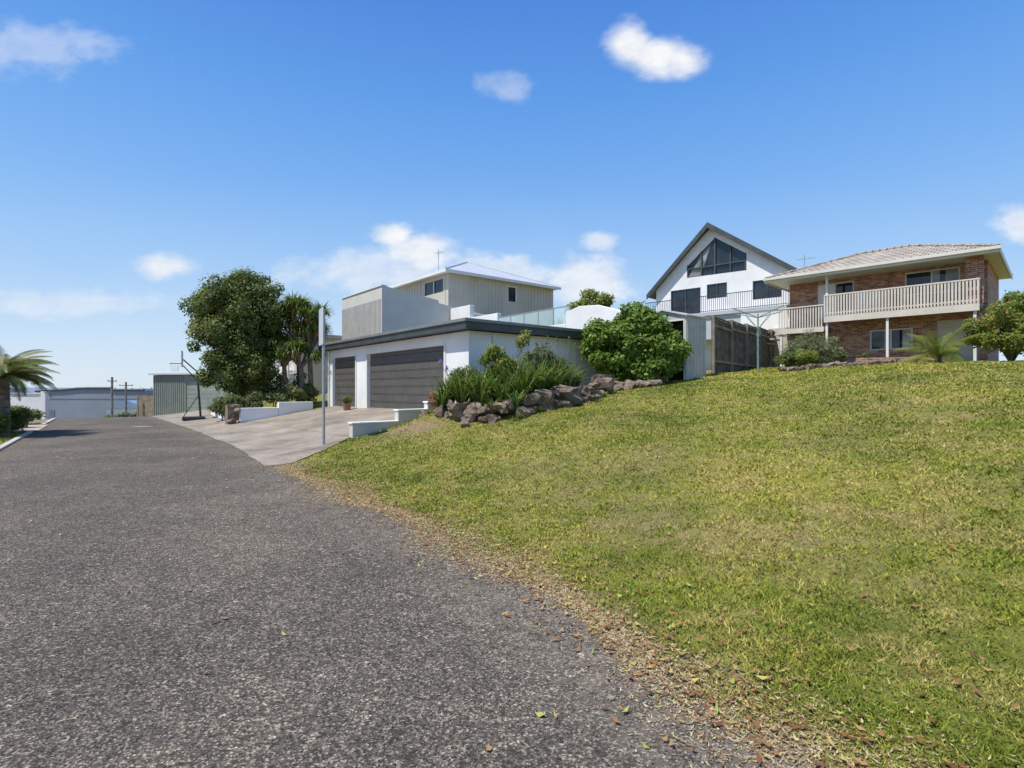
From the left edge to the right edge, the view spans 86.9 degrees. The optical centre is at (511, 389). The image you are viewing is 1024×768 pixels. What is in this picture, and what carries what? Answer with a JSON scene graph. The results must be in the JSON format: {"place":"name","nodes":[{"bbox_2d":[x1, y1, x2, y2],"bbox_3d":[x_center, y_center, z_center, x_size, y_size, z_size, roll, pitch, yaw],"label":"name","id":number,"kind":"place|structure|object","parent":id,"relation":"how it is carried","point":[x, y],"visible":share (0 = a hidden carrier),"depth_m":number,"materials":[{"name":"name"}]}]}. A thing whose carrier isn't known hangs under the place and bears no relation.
{"place":"outdoors","nodes":[
{"label":"outdoors","id":0,"kind":"place"},
{"bbox_2d":[13,425,46,430],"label":"crossover path","id":1,"kind":"structure","parent":0,"point":[35,427],"depth_m":21.86,"materials":[{"name":"concrete"}]},
{"bbox_2d":[144,403,394,465],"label":"driveway","id":2,"kind":"structure","parent":0,"point":[290,438],"depth_m":18.44,"materials":[{"name":"concrete"}]},
{"bbox_2d":[169,350,204,419],"bbox_3d":[-16.135,-0.199,26.865,1.542,3.410,1.140,0,0,-30],"label":"basketball hoop","id":3,"kind":"object","parent":2,"relation":"on","point":[200,417],"visible":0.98,"depth_m":26.86,"materials":[{"name":"metal"}]},
{"bbox_2d":[341,395,353,409],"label":"potted plant","id":4,"kind":"object","parent":2,"relation":"on","point":[346,400],"visible":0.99,"depth_m":22.47,"materials":[{"name":"green plant"}]},
{"bbox_2d":[288,334,341,338],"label":"roof","id":5,"kind":"structure","parent":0,"point":[336,336],"depth_m":35.70,"materials":[{"name":"metal"}]},
{"bbox_2d":[0,416,796,767],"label":"road","id":6,"kind":"structure","parent":0,"point":[366,662],"depth_m":3.43,"materials":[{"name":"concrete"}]},
{"bbox_2d":[2,431,874,757],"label":"fallen leaves","id":7,"kind":"object","parent":6,"relation":"on","point":[418,571],"visible":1,"depth_m":3.49,"materials":[{"name":"brown plant"}]},
{"bbox_2d":[231,453,1022,767],"bbox_3d":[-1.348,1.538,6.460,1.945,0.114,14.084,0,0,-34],"label":"leaf litter","id":8,"kind":"object","parent":6,"relation":"on","point":[594,614],"visible":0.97,"depth_m":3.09,"materials":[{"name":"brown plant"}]},
{"bbox_2d":[0,360,1023,767],"bbox_3d":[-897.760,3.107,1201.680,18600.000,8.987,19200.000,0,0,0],"label":"ground","id":9,"kind":"structure","parent":0,"point":[414,426],"depth_m":5.28,"materials":[{"name":"green plant"}]},
{"bbox_2d":[0,405,45,434],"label":"verge shrub","id":10,"kind":"object","parent":9,"relation":"on","point":[21,415],"visible":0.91,"depth_m":19.20,"materials":[{"name":"green plant"}]},
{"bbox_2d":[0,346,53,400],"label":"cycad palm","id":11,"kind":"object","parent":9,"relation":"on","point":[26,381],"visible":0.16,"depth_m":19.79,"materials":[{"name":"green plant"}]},
{"bbox_2d":[0,418,57,450],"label":"kerb","id":12,"kind":"structure","parent":9,"relation":"on","point":[11,441],"depth_m":17.41,"materials":[{"name":"concrete"}]},
{"bbox_2d":[10,391,49,418],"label":"wall","id":13,"kind":"structure","parent":9,"relation":"on","point":[41,401],"depth_m":31.90,"materials":[{"name":"white paint"}]},
{"bbox_2d":[0,351,60,436],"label":"cycad palm","id":14,"kind":"object","parent":9,"relation":"on","point":[12,371],"visible":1,"depth_m":18.35,"materials":[{"name":"green plant"}]},
{"bbox_2d":[10,387,152,418],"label":"warehouse","id":15,"kind":"structure","parent":9,"relation":"on","point":[83,402],"depth_m":91.06,"materials":[{"name":"white metal"}]},
{"bbox_2d":[50,399,136,418],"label":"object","id":16,"kind":"structure","parent":15,"relation":"in","point":[52,412],"depth_m":91.23,"materials":[{"name":"grey"}]},
{"bbox_2d":[107,377,116,416],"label":"utility pole","id":17,"kind":"object","parent":9,"relation":"on","point":[111,381],"visible":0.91,"depth_m":59.93,"materials":[{"name":"brown wood"}]},
{"bbox_2d":[103,411,136,417],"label":"roadside shrubs","id":18,"kind":"object","parent":9,"relation":"on","point":[123,414],"visible":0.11,"depth_m":61.96,"materials":[{"name":"green plant"}]},
{"bbox_2d":[104,400,136,416],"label":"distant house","id":19,"kind":"structure","parent":9,"relation":"on","point":[120,407],"depth_m":76.00,"materials":[{"name":"glass"}]},
{"bbox_2d":[119,382,132,412],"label":"utility pole","id":20,"kind":"object","parent":9,"relation":"on","point":[125,385],"visible":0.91,"depth_m":69.94,"materials":[{"name":"brown wood"}]},
{"bbox_2d":[137,395,152,416],"bbox_3d":[-26.620,2.000,39.880,1.960,3.200,0.280,0,0,0],"label":"paling fence","id":21,"kind":"object","parent":9,"relation":"on","point":[144,405],"visible":0.34,"depth_m":39.96,"materials":[{"name":"beige wood"}]},
{"bbox_2d":[148,373,272,415],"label":"metal outbuilding","id":22,"kind":"structure","parent":9,"relation":"on","point":[174,393],"depth_m":34.93,"materials":[{"name":"grey metal"}]},
{"bbox_2d":[186,382,222,411],"bbox_3d":[-19.651,1.013,34.607,2.800,3.175,0.030,0,0,12],"label":"roller door","id":23,"kind":"structure","parent":22,"relation":"in","point":[206,394],"depth_m":34.66,"materials":[{"name":"grey metal"}]},
{"bbox_2d":[211,412,224,419],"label":"side wall","id":24,"kind":"structure","parent":9,"relation":"on","point":[214,414],"depth_m":27.43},
{"bbox_2d":[225,404,242,423],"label":"stone pier","id":25,"kind":"structure","parent":9,"relation":"on","point":[232,411],"depth_m":22.88,"materials":[{"name":"stone"}]},
{"bbox_2d":[177,266,291,405],"bbox_3d":[-13.048,-2.258,25.937,4.929,7.397,4.672,0,0,42],"label":"leafy tree","id":26,"kind":"object","parent":9,"relation":"on","point":[233,321],"visible":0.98,"depth_m":25.00,"materials":[{"name":"green plant"}]},
{"bbox_2d":[207,371,319,420],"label":"planter shrubs","id":27,"kind":"object","parent":9,"relation":"on","point":[277,394],"visible":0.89,"depth_m":24.81,"materials":[{"name":"green plant"}]},
{"bbox_2d":[239,402,312,422],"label":"white blocks","id":28,"kind":"structure","parent":9,"relation":"on","point":[253,414],"depth_m":23.84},
{"bbox_2d":[278,348,292,378],"bbox_3d":[-15.683,-0.890,36.607,0.350,4.980,4.300,0,0,-39],"label":"verandah","id":29,"kind":"object","parent":9,"relation":"on","point":[289,371],"visible":0.2,"depth_m":34.90,"materials":[{"name":"white paint"}]},
{"bbox_2d":[262,314,309,389],"bbox_3d":[-10.787,-1.277,25.934,2.652,4.869,2.588,0,0,0],"label":"dracaena tree","id":30,"kind":"object","parent":9,"relation":"on","point":[275,342],"visible":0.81,"depth_m":25.65,"materials":[{"name":"green plant"}]},
{"bbox_2d":[271,333,327,401],"bbox_3d":[-10.120,-1.024,25.879,2.764,4.161,3.067,0,0,-44],"label":"dracaena tree","id":31,"kind":"object","parent":9,"relation":"on","point":[316,355],"visible":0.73,"depth_m":25.72,"materials":[{"name":"green plant"}]},
{"bbox_2d":[273,289,332,401],"bbox_3d":[-10.287,-1.866,26.590,2.855,5.801,3.290,0,0,0],"label":"dracaena tree","id":32,"kind":"object","parent":9,"relation":"on","point":[283,304],"visible":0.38,"depth_m":25.84,"materials":[{"name":"green plant"}]},
{"bbox_2d":[276,337,341,393],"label":"walls","id":33,"kind":"structure","parent":9,"relation":"on","point":[317,375],"depth_m":35.34,"materials":[{"name":"white paint"}]},
{"bbox_2d":[285,293,335,400],"bbox_3d":[-9.816,-1.909,26.266,2.785,5.794,3.271,0,0,0],"label":"dracaena tree","id":34,"kind":"object","parent":9,"relation":"on","point":[302,308],"visible":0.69,"depth_m":25.80,"materials":[{"name":"green plant"}]},
{"bbox_2d":[319,307,324,444],"bbox_3d":[-4.908,-0.231,14.019,0.111,3.750,0.600,0,0,-30],"label":"street sign post","id":35,"kind":"object","parent":9,"relation":"on","point":[322,326],"visible":0.93,"depth_m":13.97,"materials":[{"name":"metal"}]},
{"bbox_2d":[349,403,447,437],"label":"blocks","id":36,"kind":"structure","parent":9,"relation":"on","point":[356,430],"depth_m":15.29,"materials":[{"name":"white concrete"}]},
{"bbox_2d":[348,401,429,423],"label":"caps","id":37,"kind":"object","parent":36,"relation":"on","point":[370,422],"visible":0.77,"depth_m":15.45,"materials":[{"name":"white concrete"}]},
{"bbox_2d":[341,284,478,339],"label":"rendered townhouse","id":38,"kind":"structure","parent":9,"relation":"on","point":[381,308],"depth_m":29.05,"materials":[{"name":"paint"}]},
{"bbox_2d":[427,390,437,407],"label":"rusty fern","id":39,"kind":"object","parent":9,"relation":"on","point":[432,402],"visible":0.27,"depth_m":15.68,"materials":[{"name":"brown plant"}]},
{"bbox_2d":[439,360,456,385],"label":"purple flower stems","id":40,"kind":"object","parent":9,"relation":"on","point":[440,361],"visible":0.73,"depth_m":15.55,"materials":[{"name":"purple plant"}]},
{"bbox_2d":[442,364,485,386],"bbox_3d":[-1.257,-0.066,15.568,1.555,1.350,0.967,0,0,0],"label":"garden shrub","id":41,"kind":"object","parent":9,"relation":"on","point":[461,370],"visible":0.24,"depth_m":15.47,"materials":[{"name":"green plant"}]},
{"bbox_2d":[317,317,613,408],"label":"garage","id":42,"kind":"structure","parent":9,"relation":"on","point":[394,369],"depth_m":19.55,"materials":[{"name":"paint"}]},
{"bbox_2d":[335,346,443,408],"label":"roller doors","id":43,"kind":"structure","parent":42,"relation":"in","point":[398,379],"depth_m":20.57,"materials":[{"name":"paint"}]},
{"bbox_2d":[398,273,552,325],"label":"clad walls","id":44,"kind":"structure","parent":9,"relation":"on","point":[485,296],"depth_m":37.18,"materials":[{"name":"paint"}]},
{"bbox_2d":[424,281,517,301],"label":"window frames","id":45,"kind":"structure","parent":44,"relation":"on","point":[507,286],"depth_m":37.73,"materials":[{"name":"black metal"}]},
{"bbox_2d":[425,279,514,301],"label":"window panes","id":46,"kind":"object","parent":45,"relation":"in","point":[438,286],"visible":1,"depth_m":36.71,"materials":[{"name":"black glass"}]},
{"bbox_2d":[389,268,560,290],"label":"eaves","id":47,"kind":"object","parent":44,"relation":"on","point":[426,277],"visible":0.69,"depth_m":36.88,"materials":[{"name":"white paint"}]},
{"bbox_2d":[387,261,560,287],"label":"roof ridge caps","id":48,"kind":"object","parent":47,"relation":"on","point":[489,268],"visible":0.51,"depth_m":40.65,"materials":[{"name":"grey metal"}]},
{"bbox_2d":[448,263,555,286],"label":"roof","id":49,"kind":"structure","parent":47,"relation":"on","point":[469,267],"depth_m":38.56,"materials":[{"name":"metal"}]},
{"bbox_2d":[476,329,534,382],"bbox_3d":[-0.189,-0.674,15.581,1.714,2.113,1.131,0,0,0],"label":"garden shrub","id":50,"kind":"object","parent":9,"relation":"on","point":[494,353],"visible":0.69,"depth_m":15.36,"materials":[{"name":"green plant"}]},
{"bbox_2d":[424,350,590,412],"bbox_3d":[0.196,-0.276,15.103,5.659,1.758,3.218,0,0,-18],"label":"agapanthus bed","id":51,"kind":"object","parent":9,"relation":"on","point":[519,384],"visible":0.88,"depth_m":14.56,"materials":[{"name":"green plant"}]},
{"bbox_2d":[427,391,608,420],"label":"tussock weeds","id":52,"kind":"object","parent":9,"relation":"on","point":[541,409],"visible":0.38,"depth_m":14.12,"materials":[{"name":"green plant"}]},
{"bbox_2d":[451,305,619,328],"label":"wall","id":53,"kind":"structure","parent":9,"relation":"on","point":[578,317],"depth_m":22.90,"materials":[{"name":"white paint"}]},
{"bbox_2d":[498,305,569,324],"bbox_3d":[0.893,-3.243,25.180,0.050,0.785,5.040,0,0,-39],"label":"rail","id":54,"kind":"object","parent":53,"relation":"on","point":[535,311],"visible":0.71,"depth_m":24.77,"materials":[{"name":"metal"}]},
{"bbox_2d":[507,315,565,325],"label":"terrace plants","id":55,"kind":"object","parent":53,"relation":"attached to","point":[560,321],"visible":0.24,"depth_m":24.82,"materials":[{"name":"green plant"}]},
{"bbox_2d":[419,374,662,426],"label":"rock retaining wall","id":56,"kind":"structure","parent":9,"relation":"on","point":[466,413],"depth_m":14.37,"materials":[{"name":"grey stone"}]},
{"bbox_2d":[511,344,570,375],"bbox_3d":[0.745,-0.547,16.206,1.958,1.598,1.262,0,0,30],"label":"garden shrub","id":57,"kind":"object","parent":9,"relation":"on","point":[550,355],"visible":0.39,"depth_m":15.86,"materials":[{"name":"green plant"}]},
{"bbox_2d":[515,335,576,389],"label":"flower stems","id":58,"kind":"object","parent":9,"relation":"on","point":[536,344],"visible":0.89,"depth_m":15.59,"materials":[{"name":"green plant"}]},
{"bbox_2d":[563,288,615,318],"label":"background tree","id":59,"kind":"object","parent":9,"relation":"on","point":[592,298],"visible":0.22,"depth_m":43.97,"materials":[{"name":"green plant"}]},
{"bbox_2d":[578,301,693,381],"bbox_3d":[4.236,-1.602,18.906,3.895,3.022,2.479,0,0,0],"label":"hedge bush","id":60,"kind":"object","parent":9,"relation":"on","point":[633,341],"visible":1,"depth_m":18.11,"materials":[{"name":"green plant"}]},
{"bbox_2d":[282,378,1018,767],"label":"lawn leaves","id":61,"kind":"object","parent":9,"relation":"on","point":[732,680],"visible":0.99,"depth_m":3.74,"materials":[{"name":"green plant"}]},
{"bbox_2d":[653,309,708,381],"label":"garden shed","id":62,"kind":"structure","parent":9,"relation":"on","point":[692,327],"depth_m":19.00,"materials":[{"name":"metal"}]},
{"bbox_2d":[672,322,682,379],"bbox_3d":[5.928,-1.315,19.097,0.020,2.130,0.620,0,0,-39],"label":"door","id":63,"kind":"structure","parent":62,"relation":"in","point":[678,326],"depth_m":19.13,"materials":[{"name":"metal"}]},
{"bbox_2d":[656,229,788,369],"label":"walls","id":64,"kind":"structure","parent":9,"relation":"on","point":[759,267],"depth_m":32.66,"materials":[{"name":"white paint"}]},
{"bbox_2d":[649,228,708,299],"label":"roof","id":65,"kind":"structure","parent":64,"relation":"on","point":[653,295],"depth_m":35.02,"materials":[{"name":"grey metal"}]},
{"bbox_2d":[646,222,796,299],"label":"barge boards","id":66,"kind":"object","parent":65,"relation":"attached to","point":[789,267],"visible":0.82,"depth_m":32.77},
{"bbox_2d":[645,288,788,312],"bbox_3d":[11.912,-5.100,31.916,8.930,1.000,0.040,0,0,42],"label":"balcony railing","id":67,"kind":"object","parent":64,"relation":"attached to","point":[742,307],"visible":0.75,"depth_m":31.75,"materials":[{"name":"grey metal"}]},
{"bbox_2d":[704,313,740,339],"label":"panels","id":68,"kind":"object","parent":64,"relation":"attached to","point":[734,317],"visible":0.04,"depth_m":31.71,"materials":[{"name":"white paint"}]},
{"bbox_2d":[672,238,780,313],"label":"glazing","id":69,"kind":"structure","parent":64,"relation":"attached to","point":[722,252],"depth_m":33.33,"materials":[{"name":"black glass"}]},
{"bbox_2d":[689,245,710,276],"bbox_3d":[11.835,-8.100,34.142,1.440,1.800,0.005,0,0,42],"label":"reflected blind","id":70,"kind":"object","parent":69,"relation":"attached to","point":[695,272],"visible":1,"depth_m":34.13,"materials":[{"name":"grey fabric"}]},
{"bbox_2d":[671,238,781,312],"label":"mullions","id":71,"kind":"object","parent":64,"relation":"attached to","point":[714,265],"visible":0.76,"depth_m":33.36,"materials":[{"name":"black metal"}]},
{"bbox_2d":[693,304,788,315],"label":"balcony slab","id":72,"kind":"structure","parent":64,"relation":"attached to","point":[734,311],"depth_m":30.94,"materials":[{"name":"white concrete"}]},
{"bbox_2d":[710,315,775,373],"bbox_3d":[11.032,-1.672,25.009,0.160,2.944,11.274,0,0,37],"label":"timber fence","id":73,"kind":"object","parent":9,"relation":"on","point":[733,346],"visible":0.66,"depth_m":23.39,"materials":[{"name":"wood"}]},
{"bbox_2d":[732,305,783,372],"bbox_3d":[9.650,-1.860,21.201,1.790,2.564,1.788,0,0,25],"label":"rotary clothesline","id":74,"kind":"object","parent":9,"relation":"on","point":[757,327],"visible":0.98,"depth_m":21.16,"materials":[{"name":"metal"}]},
{"bbox_2d":[767,327,788,366],"bbox_3d":[13.790,-1.900,29.226,3.000,2.800,2.340,0,0,-45],"label":"beige annex","id":75,"kind":"object","parent":9,"relation":"on","point":[776,343],"visible":0.22,"depth_m":28.86,"materials":[{"name":"beige paint"}]},
{"bbox_2d":[772,352,796,366],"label":"garden bush","id":76,"kind":"object","parent":9,"relation":"on","point":[784,358],"visible":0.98,"depth_m":22.39,"materials":[{"name":"green plant"}]},
{"bbox_2d":[778,327,828,363],"bbox_3d":[13.020,-1.840,23.960,2.345,1.792,1.904,0,0,-43],"label":"garden bush","id":77,"kind":"object","parent":9,"relation":"on","point":[792,347],"visible":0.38,"depth_m":23.74,"materials":[{"name":"green plant"}]},
{"bbox_2d":[788,348,819,366],"bbox_3d":[12.030,-1.298,22.223,1.132,0.924,1.143,0,0,0],"label":"garden bush","id":78,"kind":"object","parent":9,"relation":"on","point":[803,356],"visible":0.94,"depth_m":22.07,"materials":[{"name":"green plant"}]},
{"bbox_2d":[794,336,829,362],"bbox_3d":[12.696,-1.608,22.907,1.542,1.395,1.181,0,0,-42],"label":"garden bush","id":79,"kind":"object","parent":9,"relation":"on","point":[808,345],"visible":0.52,"depth_m":22.82,"materials":[{"name":"green plant"}]},
{"bbox_2d":[814,335,845,363],"bbox_3d":[13.461,-1.665,23.448,1.549,1.419,1.461,0,0,0],"label":"garden bush","id":80,"kind":"object","parent":9,"relation":"on","point":[824,358],"visible":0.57,"depth_m":23.18,"materials":[{"name":"green plant"}]},
{"bbox_2d":[827,345,849,361],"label":"garden bush","id":81,"kind":"object","parent":9,"relation":"on","point":[844,358],"visible":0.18,"depth_m":23.63,"materials":[{"name":"green plant"}]},
{"bbox_2d":[855,352,869,357],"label":"garden bush","id":82,"kind":"object","parent":9,"relation":"on","point":[864,355],"visible":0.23,"depth_m":23.46,"materials":[{"name":"green plant"}]},
{"bbox_2d":[779,357,954,371],"bbox_3d":[14.130,-0.966,21.731,6.774,0.677,0.868,0,0,4],"label":"garden edging","id":83,"kind":"object","parent":9,"relation":"on","point":[831,364],"visible":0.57,"depth_m":21.75,"materials":[{"name":"grey stone"}]},
{"bbox_2d":[780,275,976,366],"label":"deck posts","id":84,"kind":"object","parent":9,"relation":"on","point":[887,329],"visible":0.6,"depth_m":23.90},
{"bbox_2d":[855,357,931,361],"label":"retaining wall","id":85,"kind":"structure","parent":9,"relation":"on","point":[871,359],"depth_m":22.62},
{"bbox_2d":[789,255,998,366],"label":"brick walls","id":86,"kind":"structure","parent":9,"relation":"on","point":[854,337],"depth_m":24.95,"materials":[{"name":"brown brick"}]},
{"bbox_2d":[785,303,982,334],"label":"deck floor","id":87,"kind":"structure","parent":86,"relation":"on","point":[831,329],"depth_m":26.24,"materials":[{"name":"beige wood"}]},
{"bbox_2d":[778,278,982,334],"bbox_3d":[16.506,-3.630,24.843,1.430,1.700,7.720,0,0,-45],"label":"balustrade","id":88,"kind":"object","parent":87,"relation":"on","point":[962,307],"visible":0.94,"depth_m":23.84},
{"bbox_2d":[763,245,1012,291],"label":"eaves and gutter","id":89,"kind":"object","parent":86,"relation":"on","point":[994,256],"visible":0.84,"depth_m":23.97,"materials":[{"name":"beige paint"}]},
{"bbox_2d":[776,246,989,276],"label":"roof","id":90,"kind":"structure","parent":89,"relation":"on","point":[892,254],"depth_m":25.14,"materials":[{"name":"tile"}]},
{"bbox_2d":[764,244,1012,278],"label":"roof ridge caps","id":91,"kind":"object","parent":89,"relation":"on","point":[896,247],"visible":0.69,"depth_m":26.85,"materials":[{"name":"beige tile"}]},
{"bbox_2d":[817,266,959,349],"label":"window frames","id":92,"kind":"structure","parent":86,"relation":"attached to","point":[890,330],"depth_m":24.61,"materials":[{"name":"white metal"}]},
{"bbox_2d":[818,284,877,318],"bbox_3d":[16.229,-4.360,26.163,0.066,1.680,2.552,0,0,-43],"label":"screen door","id":93,"kind":"structure","parent":92,"relation":"attached to","point":[821,290],"depth_m":26.67,"materials":[{"name":"white paint"}]},
{"bbox_2d":[836,268,957,348],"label":"window panes","id":94,"kind":"object","parent":92,"relation":"in","point":[912,279],"visible":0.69,"depth_m":24.88,"materials":[{"name":"glass"}]},
{"bbox_2d":[884,268,957,347],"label":"curtains","id":95,"kind":"object","parent":92,"relation":"attached to","point":[951,274],"visible":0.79,"depth_m":23.80,"materials":[{"name":"grey fabric"}]},
{"bbox_2d":[937,318,977,360],"bbox_3d":[19.183,-2.020,23.282,0.040,2.032,1.400,0,0,-44],"label":"panel door","id":96,"kind":"structure","parent":86,"relation":"attached to","point":[943,328],"depth_m":23.31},
{"bbox_2d":[893,320,982,362],"bbox_3d":[16.208,-1.452,20.455,2.557,2.200,2.968,0,0,23],"label":"golden cane palm","id":97,"kind":"object","parent":9,"relation":"on","point":[941,352],"visible":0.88,"depth_m":20.46,"materials":[{"name":"green plant"}]},
{"bbox_2d":[960,289,1023,360],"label":"flowering bush","id":98,"kind":"object","parent":9,"relation":"on","point":[1006,316],"visible":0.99,"depth_m":19.00,"materials":[{"name":"green plant"}]},
{"bbox_2d":[0,0,1023,388],"label":"sky","id":99,"kind":"structure","parent":0,"point":[330,149],"materials":[{"name":"blue"}]}
]}

